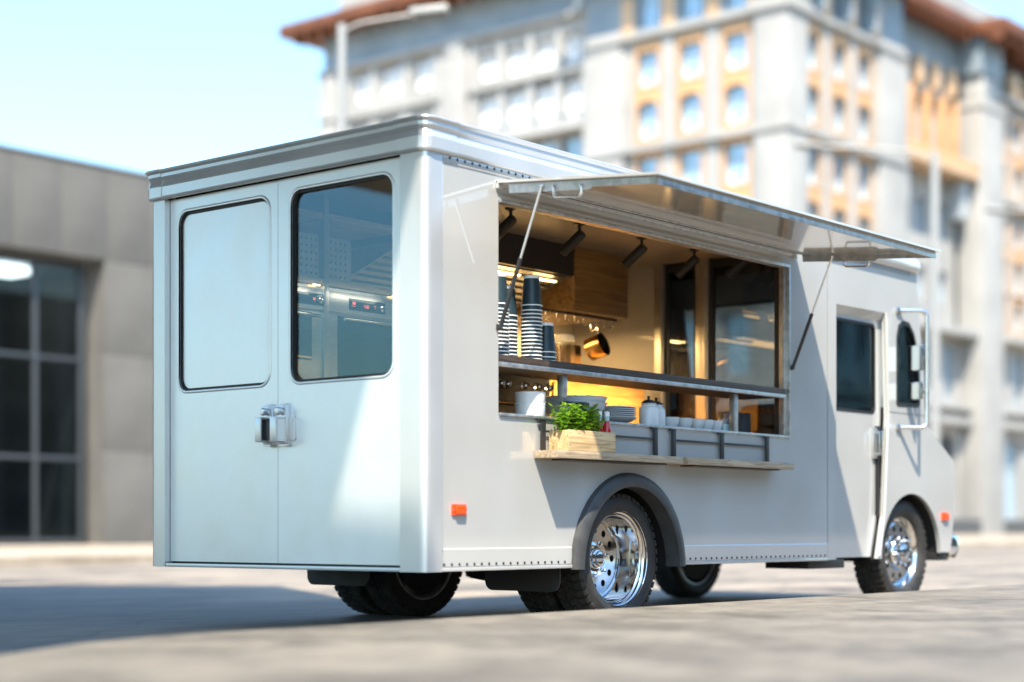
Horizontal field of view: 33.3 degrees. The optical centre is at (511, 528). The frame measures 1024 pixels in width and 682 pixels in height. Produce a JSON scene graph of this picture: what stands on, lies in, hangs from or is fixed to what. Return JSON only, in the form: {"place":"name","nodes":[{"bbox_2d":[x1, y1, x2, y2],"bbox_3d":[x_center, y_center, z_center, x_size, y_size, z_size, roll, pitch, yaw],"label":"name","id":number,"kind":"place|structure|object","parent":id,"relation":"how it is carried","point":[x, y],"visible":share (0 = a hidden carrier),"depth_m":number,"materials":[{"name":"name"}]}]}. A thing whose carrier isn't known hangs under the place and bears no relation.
{"place":"outdoors","nodes":[
{"label":"outdoors","id":0,"kind":"place"},
{"bbox_2d":[0,584,1023,681],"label":"pavement","id":1,"kind":"structure","parent":0,"point":[973,634],"depth_m":5.90,"materials":[{"name":"grey concrete"}]},
{"bbox_2d":[0,546,1023,654],"bbox_3d":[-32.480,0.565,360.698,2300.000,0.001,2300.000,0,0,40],"label":"road","id":2,"kind":"structure","parent":0,"point":[43,607],"depth_m":14.36,"materials":[{"name":"grey asphalt"}]},
{"bbox_2d":[145,115,959,615],"bbox_3d":[1.054,-0.756,11.314,3.274,2.642,6.202,0,0,40],"label":"food truck","id":3,"kind":"object","parent":2,"relation":"on","point":[417,479],"visible":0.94,"depth_m":9.75,"materials":[{"name":"white paint"}]},
{"bbox_2d":[298,283,323,378],"bbox_3d":[-1.509,-0.863,9.910,0.874,1.055,0.420,0,0,40],"label":"oven","id":4,"kind":"object","parent":3,"relation":"on","point":[310,333],"visible":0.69,"depth_m":9.74,"materials":[{"name":"metal"}]},
{"bbox_2d":[318,195,328,377],"bbox_3d":[-1.083,-1.124,9.846,0.052,1.578,0.039,0,0,40],"label":"cabinet divider","id":5,"kind":"object","parent":3,"relation":"on","point":[323,242],"visible":0.56,"depth_m":9.83,"materials":[{"name":"metal"}]},
{"bbox_2d":[298,275,391,296],"bbox_3d":[-1.327,-1.411,10.168,0.826,0.036,1.050,0,0,40],"label":"wall shelf","id":6,"kind":"object","parent":3,"relation":"attached to","point":[348,286],"depth_m":9.98,"materials":[{"name":"silver metal"}]},
{"bbox_2d":[298,231,350,282],"bbox_3d":[-1.232,-1.585,10.043,0.011,0.300,0.800,0,0,40],"label":"perforated panel","id":7,"kind":"object","parent":6,"relation":"on","point":[340,260],"visible":0.4,"depth_m":10.21,"materials":[{"name":"metal"}]},
{"bbox_2d":[298,208,391,240],"bbox_3d":[-1.327,-1.792,10.168,0.826,0.036,1.050,0,0,40],"label":"wall shelf","id":8,"kind":"object","parent":3,"relation":"attached to","point":[346,228],"depth_m":10.11,"materials":[{"name":"grey wood"}]},
{"bbox_2d":[329,287,391,376],"bbox_3d":[-1.161,-0.863,10.326,0.874,1.055,0.595,0,0,40],"label":"oven","id":9,"kind":"object","parent":3,"relation":"on","point":[360,333],"visible":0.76,"depth_m":10.05,"materials":[{"name":"metal"}]},
{"bbox_2d":[351,212,572,306],"bbox_3d":[-0.439,-1.675,11.237,0.819,0.479,1.690,0,0,40],"label":"range hood","id":10,"kind":"object","parent":3,"relation":"attached to","point":[549,264],"visible":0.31,"depth_m":11.13,"materials":[{"name":"grey metal"}]},
{"bbox_2d":[498,207,516,240],"bbox_3d":[-0.054,-1.816,10.268,0.180,0.196,0.074,0,0,30],"label":"spotlight","id":11,"kind":"object","parent":3,"relation":"attached to","point":[507,224],"visible":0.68,"depth_m":10.23,"materials":[{"name":"black metal"}]},
{"bbox_2d":[498,374,553,416],"bbox_3d":[-0.493,-0.680,11.133,0.869,0.690,1.420,0,0,40],"label":"stove","id":12,"kind":"object","parent":3,"relation":"in","point":[509,386],"visible":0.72,"depth_m":11.14,"materials":[{"name":"silver metal"}]},
{"bbox_2d":[515,403,545,415],"bbox_3d":[0.100,-0.647,9.448,0.173,0.074,0.173,0,0,40],"label":"serving bowl","id":13,"kind":"object","parent":3,"relation":"on","point":[537,409],"visible":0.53,"depth_m":9.37,"materials":[{"name":"white ceramic"}]},
{"bbox_2d":[515,391,545,403],"bbox_3d":[0.100,-0.712,9.448,0.173,0.074,0.173,0,0,40],"label":"serving bowl","id":14,"kind":"object","parent":13,"relation":"on","point":[530,397],"visible":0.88,"depth_m":9.37,"materials":[{"name":"white ceramic"}]},
{"bbox_2d":[521,356,541,358],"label":"paper cup","id":15,"kind":"object","parent":3,"relation":"on","point":[537,357],"visible":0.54,"depth_m":9.34,"materials":[{"name":"white"}]},
{"bbox_2d":[520,352,542,356],"bbox_3d":[0.107,-1.023,9.386,0.123,0.166,0.123,0,0,6],"label":"paper cup","id":16,"kind":"object","parent":15,"relation":"on","point":[531,353],"visible":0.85,"depth_m":9.34,"materials":[{"name":"white paper"}]},
{"bbox_2d":[520,348,542,352],"bbox_3d":[0.107,-1.044,9.387,0.123,0.166,0.123,0,0,-12],"label":"paper cup","id":17,"kind":"object","parent":16,"relation":"on","point":[531,350],"visible":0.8,"depth_m":9.34,"materials":[{"name":"white paper"}]},
{"bbox_2d":[520,344,542,348],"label":"paper cup","id":18,"kind":"object","parent":17,"relation":"on","point":[531,346],"visible":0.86,"depth_m":9.34,"materials":[{"name":"white paper"}]},
{"bbox_2d":[520,341,542,344],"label":"paper cup","id":19,"kind":"object","parent":18,"relation":"on","point":[531,342],"visible":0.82,"depth_m":9.34,"materials":[{"name":"white paper"}]},
{"bbox_2d":[520,337,542,341],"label":"paper cup","id":20,"kind":"object","parent":19,"relation":"on","point":[531,338],"visible":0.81,"depth_m":9.34,"materials":[{"name":"white paper"}]},
{"bbox_2d":[520,333,542,337],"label":"paper cup","id":21,"kind":"object","parent":20,"relation":"on","point":[531,335],"visible":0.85,"depth_m":9.34,"materials":[{"name":"white paper"}]},
{"bbox_2d":[520,329,542,333],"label":"paper cup","id":22,"kind":"object","parent":21,"relation":"on","point":[531,331],"visible":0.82,"depth_m":9.34,"materials":[{"name":"white paper"}]},
{"bbox_2d":[520,325,541,330],"bbox_3d":[0.106,-1.167,9.386,0.123,0.166,0.123,0,0,42],"label":"paper cup","id":23,"kind":"object","parent":22,"relation":"on","point":[531,327],"visible":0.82,"depth_m":9.34,"materials":[{"name":"white"}]},
{"bbox_2d":[520,322,542,326],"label":"paper cup","id":24,"kind":"object","parent":23,"relation":"on","point":[531,323],"visible":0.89,"depth_m":9.34,"materials":[{"name":"white paper"}]},
{"bbox_2d":[520,318,542,322],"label":"paper cup","id":25,"kind":"object","parent":24,"relation":"on","point":[531,320],"visible":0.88,"depth_m":9.34,"materials":[{"name":"white paper"}]},
{"bbox_2d":[520,314,542,318],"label":"paper cup","id":26,"kind":"object","parent":25,"relation":"on","point":[531,316],"visible":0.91,"depth_m":9.34,"materials":[{"name":"white"}]},
{"bbox_2d":[520,310,542,315],"bbox_3d":[0.107,-1.248,9.385,0.123,0.166,0.123,0,0,22],"label":"paper cup","id":27,"kind":"object","parent":26,"relation":"on","point":[531,312],"visible":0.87,"depth_m":9.34,"materials":[{"name":"white"}]},
{"bbox_2d":[520,305,542,311],"bbox_3d":[0.107,-1.269,9.385,0.123,0.166,0.123,0,0,5],"label":"paper cup","id":28,"kind":"object","parent":27,"relation":"on","point":[531,307],"visible":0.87,"depth_m":9.34,"materials":[{"name":"white"}]},
{"bbox_2d":[521,275,542,306],"bbox_3d":[0.108,-1.298,9.385,0.123,0.166,0.123,0,0,9],"label":"paper cup","id":29,"kind":"object","parent":28,"relation":"on","point":[531,293],"visible":0.91,"depth_m":9.34,"materials":[{"name":"black"}]},
{"bbox_2d":[542,357,555,360],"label":"paper cup","id":30,"kind":"object","parent":3,"relation":"on","point":[549,358],"visible":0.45,"depth_m":9.43,"materials":[{"name":"black"}]},
{"bbox_2d":[542,352,556,358],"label":"paper cup","id":31,"kind":"object","parent":30,"relation":"on","point":[549,354],"visible":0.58,"depth_m":9.43,"materials":[{"name":"black"}]},
{"bbox_2d":[542,322,556,352],"bbox_3d":[0.187,-1.052,9.487,0.123,0.166,0.123,0,0,-30],"label":"paper cup","id":32,"kind":"object","parent":31,"relation":"on","point":[548,342],"visible":0.56,"depth_m":9.44,"materials":[{"name":"black"}]},
{"bbox_2d":[517,247,627,325],"bbox_3d":[0.309,-1.697,12.134,0.819,0.434,0.615,0,0,40],"label":"wall cabinet","id":33,"kind":"object","parent":3,"relation":"attached to","point":[596,284],"depth_m":11.83,"materials":[{"name":"brown wood"}]},
{"bbox_2d":[542,308,616,328],"bbox_3d":[0.463,-1.440,11.807,0.048,0.078,0.880,0,0,40],"label":"hook rail","id":34,"kind":"object","parent":33,"relation":"attached to","point":[578,315],"visible":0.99,"depth_m":11.81,"materials":[{"name":"brown metal"}]},
{"bbox_2d":[583,325,609,360],"bbox_3d":[0.579,-1.284,11.798,0.186,0.263,0.181,0,0,32],"label":"mug","id":35,"kind":"object","parent":34,"relation":"hanging from","point":[596,346],"visible":1,"depth_m":11.75,"materials":[{"name":"gold metal"}]},
{"bbox_2d":[559,223,585,255],"bbox_3d":[0.378,-1.816,10.787,0.180,0.196,0.074,0,0,30],"label":"spotlight","id":36,"kind":"object","parent":3,"relation":"attached to","point":[569,245],"visible":0.98,"depth_m":10.76,"materials":[{"name":"black metal"}]},
{"bbox_2d":[545,401,607,416],"bbox_3d":[0.361,-0.667,9.901,0.388,0.112,0.388,0,0,40],"label":"mixing bowl","id":37,"kind":"object","parent":3,"relation":"on","point":[601,406],"visible":0.27,"depth_m":9.78,"materials":[{"name":"grey ceramic"}]},
{"bbox_2d":[545,395,607,401],"bbox_3d":[0.361,-0.699,9.901,0.388,0.112,0.388,0,0,40],"label":"mixing bowl","id":38,"kind":"object","parent":3,"relation":"on","point":[580,398],"visible":0.39,"depth_m":9.74,"materials":[{"name":"grey ceramic"}]},
{"bbox_2d":[534,418,682,464],"bbox_3d":[0.565,-0.482,9.670,0.162,0.225,1.194,0,0,40],"label":"serving shelf","id":39,"kind":"object","parent":3,"relation":"attached to","point":[594,457],"visible":0.97,"depth_m":9.52,"materials":[{"name":"brown wood"}]},
{"bbox_2d":[549,429,615,452],"bbox_3d":[0.390,-0.476,9.447,0.139,0.113,0.424,0,0,40],"label":"herb crate","id":40,"kind":"object","parent":39,"relation":"on","point":[583,440],"visible":0.84,"depth_m":9.33,"materials":[{"name":"brown wood"}]},
{"bbox_2d":[548,402,580,430],"bbox_3d":[0.288,-0.594,9.293,0.168,0.183,0.178,0,0,15],"label":"herb plant","id":41,"kind":"object","parent":40,"relation":"in","point":[564,420],"visible":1,"depth_m":9.28,"materials":[{"name":"green plant"}]},
{"bbox_2d":[622,237,646,267],"bbox_3d":[0.807,-1.816,11.302,0.180,0.196,0.074,0,0,30],"label":"spotlight","id":42,"kind":"object","parent":3,"relation":"attached to","point":[635,254],"visible":0.95,"depth_m":11.27,"materials":[{"name":"black metal"}]},
{"bbox_2d":[639,396,658,424],"bbox_3d":[0.822,-0.703,10.298,0.120,0.185,0.120,0,0,40],"label":"canister","id":43,"kind":"object","parent":3,"relation":"on","point":[648,411],"visible":0.88,"depth_m":10.25,"materials":[{"name":"white ceramic"}]},
{"bbox_2d":[675,248,699,278],"bbox_3d":[1.204,-1.816,11.778,0.180,0.196,0.074,0,0,30],"label":"spotlight","id":44,"kind":"object","parent":3,"relation":"attached to","point":[687,266],"visible":0.98,"depth_m":11.75,"materials":[{"name":"black metal"}]},
{"bbox_2d":[667,429,793,470],"bbox_3d":[1.368,-0.482,10.633,0.162,0.225,1.225,0,0,40],"label":"serving shelf","id":45,"kind":"object","parent":3,"relation":"attached to","point":[723,463],"visible":0.89,"depth_m":10.59,"materials":[{"name":"brown wood"}]},
{"bbox_2d":[725,259,749,278],"bbox_3d":[1.552,-1.816,11.774,0.180,0.196,0.074,0,0,30],"label":"spotlight","id":46,"kind":"object","parent":3,"relation":"attached to","point":[733,270],"visible":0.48,"depth_m":11.76,"materials":[{"name":"black metal"}]},
{"bbox_2d":[0,534,1023,565],"bbox_3d":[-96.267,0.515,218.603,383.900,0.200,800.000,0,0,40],"label":"pavement","id":47,"kind":"structure","parent":0,"point":[29,555],"depth_m":29.16,"materials":[{"name":"beige concrete"}]},
{"bbox_2d":[0,144,152,544],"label":"office building","id":48,"kind":"structure","parent":47,"relation":"on","point":[76,351],"depth_m":43.38,"materials":[{"name":"concrete"}]},
{"bbox_2d":[337,4,448,131],"bbox_3d":[-2.541,-5.278,35.987,2.409,11.387,0.340,0,0,1],"label":"street lamp","id":49,"kind":"object","parent":47,"relation":"on","point":[429,12],"visible":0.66,"depth_m":35.92,"materials":[{"name":"grey metal"}]},
{"bbox_2d":[794,140,939,441],"bbox_3d":[10.983,-5.753,52.766,4.539,12.336,0.473,0,0,2],"label":"street lamp","id":50,"kind":"object","parent":47,"relation":"on","point":[934,327],"visible":0.73,"depth_m":52.60,"materials":[{"name":"grey metal"}]},
{"bbox_2d":[985,206,1023,213],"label":"street lamp","id":51,"kind":"object","parent":47,"relation":"on","point":[995,210],"visible":1,"depth_m":62.81,"materials":[{"name":"grey"}]},
{"bbox_2d":[0,0,1023,172],"label":"sky","id":52,"kind":"structure","parent":0,"point":[144,86],"materials":[{"name":"blue"}]},
{"bbox_2d":[554,334,574,346],"bbox_3d":[0.357,-1.181,11.772,0.156,0.292,0.156,0,0,40],"label":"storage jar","id":53,"kind":"object","parent":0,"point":[564,338],"visible":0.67,"depth_m":11.71,"materials":[{"name":"beige glass"}]},
{"bbox_2d":[555,344,580,363],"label":"canister","id":54,"kind":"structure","parent":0,"point":[570,353],"depth_m":11.87,"materials":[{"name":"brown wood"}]},
{"bbox_2d":[550,380,643,423],"bbox_3d":[0.301,-0.684,12.118,0.829,0.699,1.090,0,0,40],"label":"drawer unit","id":55,"kind":"object","parent":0,"point":[618,396],"visible":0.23,"depth_m":11.96,"materials":[{"name":"yellow wood"}]},
{"bbox_2d":[278,0,1023,534],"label":"stone building","id":56,"kind":"structure","parent":0,"point":[738,96],"depth_m":101.99,"materials":[{"name":"stone"}]},
{"bbox_2d":[357,73,368,103],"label":"window","id":57,"kind":"structure","parent":56,"relation":"in","point":[363,80],"depth_m":111.64,"materials":[{"name":"grey"}]},
{"bbox_2d":[383,66,400,97],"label":"window","id":58,"kind":"structure","parent":56,"relation":"in","point":[392,76],"depth_m":109.99,"materials":[{"name":"grey glass"}]},
{"bbox_2d":[417,58,431,89],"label":"window","id":59,"kind":"structure","parent":56,"relation":"in","point":[424,68],"depth_m":108.18,"materials":[{"name":"grey glass"}]},
{"bbox_2d":[481,52,496,81],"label":"window","id":60,"kind":"structure","parent":56,"relation":"in","point":[489,61],"depth_m":104.75,"materials":[{"name":"grey glass"}]},
{"bbox_2d":[481,96,496,131],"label":"window","id":61,"kind":"structure","parent":56,"relation":"in","point":[489,105],"depth_m":104.72,"materials":[{"name":"grey glass"}]},
{"bbox_2d":[509,45,526,75],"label":"window","id":62,"kind":"structure","parent":56,"relation":"in","point":[517,56],"depth_m":103.26,"materials":[{"name":"grey glass"}]},
{"bbox_2d":[509,90,526,129],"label":"window","id":63,"kind":"structure","parent":56,"relation":"in","point":[518,100],"depth_m":103.25,"materials":[{"name":"grey glass"}]},
{"bbox_2d":[537,39,554,68],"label":"window","id":64,"kind":"structure","parent":56,"relation":"in","point":[545,49],"depth_m":101.90,"materials":[{"name":"grey glass"}]},
{"bbox_2d":[537,83,554,124],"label":"window","id":65,"kind":"structure","parent":56,"relation":"in","point":[546,94],"depth_m":101.87,"materials":[{"name":"grey glass"}]},
{"bbox_2d":[566,32,581,62],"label":"window","id":66,"kind":"structure","parent":56,"relation":"in","point":[573,42],"depth_m":100.54,"materials":[{"name":"blue"}]},
{"bbox_2d":[566,78,581,118],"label":"window","id":67,"kind":"structure","parent":56,"relation":"in","point":[573,87],"depth_m":100.54,"materials":[{"name":"grey glass"}]},
{"bbox_2d":[566,136,581,155],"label":"window","id":68,"kind":"structure","parent":56,"relation":"in","point":[573,145],"depth_m":100.52,"materials":[{"name":"blue glass"}]},
{"bbox_2d":[634,40,660,94],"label":"window","id":69,"kind":"structure","parent":56,"relation":"in","point":[650,63],"depth_m":95.87,"materials":[{"name":"blue"}]},
{"bbox_2d":[634,90,660,145],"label":"window","id":70,"kind":"structure","parent":56,"relation":"in","point":[650,113],"depth_m":95.87,"materials":[{"name":"blue"}]},
{"bbox_2d":[634,150,660,171],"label":"window","id":71,"kind":"structure","parent":56,"relation":"in","point":[650,164],"depth_m":95.87,"materials":[{"name":"blue glass"}]},
{"bbox_2d":[641,0,656,27],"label":"window","id":72,"kind":"structure","parent":56,"relation":"in","point":[648,7],"depth_m":96.08,"materials":[{"name":"blue glass"}]},
{"bbox_2d":[686,318,693,377],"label":"window","id":73,"kind":"structure","parent":56,"relation":"in","point":[689,322],"depth_m":94.22,"materials":[{"name":"grey"}]},
{"bbox_2d":[676,31,704,86],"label":"window","id":74,"kind":"structure","parent":56,"relation":"in","point":[693,53],"depth_m":94.03,"materials":[{"name":"blue"}]},
{"bbox_2d":[676,82,704,137],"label":"window","id":75,"kind":"structure","parent":56,"relation":"in","point":[693,104],"depth_m":94.03,"materials":[{"name":"blue"}]},
{"bbox_2d":[676,143,704,183],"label":"window","id":76,"kind":"structure","parent":56,"relation":"in","point":[693,161],"depth_m":94.03,"materials":[{"name":"blue"}]},
{"bbox_2d":[684,0,700,18],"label":"window","id":77,"kind":"structure","parent":56,"relation":"in","point":[692,8],"depth_m":94.17,"materials":[{"name":"blue glass"}]},
{"bbox_2d":[721,20,750,77],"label":"window","id":78,"kind":"structure","parent":56,"relation":"in","point":[739,45],"depth_m":92.15,"materials":[{"name":"orange"}]},
{"bbox_2d":[721,73,750,129],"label":"window","id":79,"kind":"structure","parent":56,"relation":"in","point":[739,96],"depth_m":92.15,"materials":[{"name":"orange"}]},
{"bbox_2d":[721,135,750,191],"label":"window","id":80,"kind":"structure","parent":56,"relation":"in","point":[739,154],"depth_m":92.15,"materials":[{"name":"orange"}]},
{"bbox_2d":[726,313,748,375],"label":"window","id":81,"kind":"structure","parent":56,"relation":"in","point":[737,325],"depth_m":92.33,"materials":[{"name":"grey"}]},
{"bbox_2d":[808,23,821,79],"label":"window","id":82,"kind":"structure","parent":56,"relation":"in","point":[812,28],"depth_m":92.67,"materials":[{"name":"grey"}]},
{"bbox_2d":[808,75,821,130],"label":"window","id":83,"kind":"structure","parent":56,"relation":"in","point":[816,82],"depth_m":92.67,"materials":[{"name":"grey"}]},
{"bbox_2d":[808,136,821,193],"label":"window","id":84,"kind":"structure","parent":56,"relation":"in","point":[812,187],"depth_m":92.71,"materials":[{"name":"grey"}]},
{"bbox_2d":[808,191,821,216],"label":"window","id":85,"kind":"structure","parent":56,"relation":"in","point":[817,198],"depth_m":92.60,"materials":[{"name":"grey"}]},
{"bbox_2d":[831,33,847,89],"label":"window","id":86,"kind":"structure","parent":56,"relation":"in","point":[836,80],"depth_m":94.68,"materials":[{"name":"grey glass"}]},
{"bbox_2d":[831,84,847,139],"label":"window","id":87,"kind":"structure","parent":56,"relation":"in","point":[835,90],"depth_m":94.71,"materials":[{"name":"grey glass"}]},
{"bbox_2d":[831,144,847,201],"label":"window","id":88,"kind":"structure","parent":56,"relation":"in","point":[836,193],"depth_m":94.86,"materials":[{"name":"grey"}]},
{"bbox_2d":[831,197,847,223],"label":"window","id":89,"kind":"structure","parent":56,"relation":"in","point":[835,203],"depth_m":94.59,"materials":[{"name":"grey"}]},
{"bbox_2d":[833,0,852,21],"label":"window","id":90,"kind":"structure","parent":56,"relation":"in","point":[842,9],"depth_m":94.63,"materials":[{"name":"grey"}]},
{"bbox_2d":[856,44,872,99],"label":"window","id":91,"kind":"structure","parent":56,"relation":"in","point":[861,90],"depth_m":96.91,"materials":[{"name":"grey"}]},
{"bbox_2d":[856,94,872,146],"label":"window","id":92,"kind":"structure","parent":56,"relation":"in","point":[860,100],"depth_m":97.00,"materials":[{"name":"grey glass"}]},
{"bbox_2d":[856,153,872,209],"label":"window","id":93,"kind":"structure","parent":56,"relation":"in","point":[861,200],"depth_m":97.04,"materials":[{"name":"grey"}]},
{"bbox_2d":[856,205,872,230],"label":"window","id":94,"kind":"structure","parent":56,"relation":"in","point":[860,222],"depth_m":96.81,"materials":[{"name":"grey"}]},
{"bbox_2d":[858,0,877,33],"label":"window","id":95,"kind":"structure","parent":56,"relation":"in","point":[867,9],"depth_m":96.81,"materials":[{"name":"grey"}]},
{"bbox_2d":[915,198,921,233],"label":"window","id":96,"kind":"structure","parent":56,"relation":"in","point":[918,202],"depth_m":105.42,"materials":[{"name":"blue"}]},
{"bbox_2d":[915,90,922,143],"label":"window","id":97,"kind":"structure","parent":56,"relation":"in","point":[920,94],"depth_m":104.80,"materials":[{"name":"grey"}]},
{"bbox_2d":[931,97,938,149],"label":"window","id":98,"kind":"structure","parent":56,"relation":"in","point":[936,101],"depth_m":106.48,"materials":[{"name":"grey"}]},
{"bbox_2d":[940,433,951,457],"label":"window","id":99,"kind":"structure","parent":56,"relation":"in","point":[945,440],"depth_m":107.50,"materials":[{"name":"grey glass"}]},
{"bbox_2d":[944,344,950,396],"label":"window","id":100,"kind":"structure","parent":56,"relation":"in","point":[947,348],"depth_m":107.60,"materials":[{"name":"grey"}]},
{"bbox_2d":[1004,440,1014,517],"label":"window","id":101,"kind":"structure","parent":56,"relation":"in","point":[1009,449],"depth_m":113.10,"materials":[{"name":"blue"}]},
{"bbox_2d":[1014,354,1018,403],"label":"window","id":102,"kind":"structure","parent":56,"relation":"in","point":[1016,357],"depth_m":113.95,"materials":[{"name":"grey glass"}]},
{"bbox_2d":[1013,116,1023,162],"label":"window","id":103,"kind":"structure","parent":56,"relation":"in","point":[1017,121],"depth_m":113.51,"materials":[{"name":"grey"}]},
{"bbox_2d":[1013,159,1023,202],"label":"window","id":104,"kind":"structure","parent":56,"relation":"in","point":[1016,163],"depth_m":113.58,"materials":[{"name":"grey"}]},
{"bbox_2d":[1013,209,1023,255],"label":"window","id":105,"kind":"structure","parent":56,"relation":"in","point":[1016,249],"depth_m":113.68,"materials":[{"name":"grey"}]},
{"bbox_2d":[1013,253,1023,301],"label":"window","id":106,"kind":"structure","parent":56,"relation":"in","point":[1016,257],"depth_m":113.57,"materials":[{"name":"grey"}]},
{"bbox_2d":[1013,296,1023,337],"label":"window","id":107,"kind":"structure","parent":56,"relation":"in","point":[1016,332],"depth_m":113.68,"materials":[{"name":"grey"}]},
{"bbox_2d":[740,412,750,432],"bbox_3d":[1.506,-0.688,11.322,0.144,0.155,0.144,0,0,40],"label":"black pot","id":108,"kind":"object","parent":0,"point":[745,422],"visible":0.3,"depth_m":11.26,"materials":[{"name":"metal"}]},
{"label":"paper cup","id":109,"kind":"object","parent":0,"visible":0},
{"bbox_2d":[498,304,508,310],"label":"paper cup","id":110,"kind":"object","parent":109,"relation":"on","point":[500,306],"visible":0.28,"depth_m":9.12,"materials":[{"name":"white"}]},
{"bbox_2d":[498,273,507,303],"bbox_3d":[-0.075,-1.277,9.168,0.123,0.166,0.123,0,0,-12],"label":"paper cup","id":111,"kind":"object","parent":110,"relation":"on","point":[502,290],"visible":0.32,"depth_m":9.12,"materials":[{"name":"blue"}]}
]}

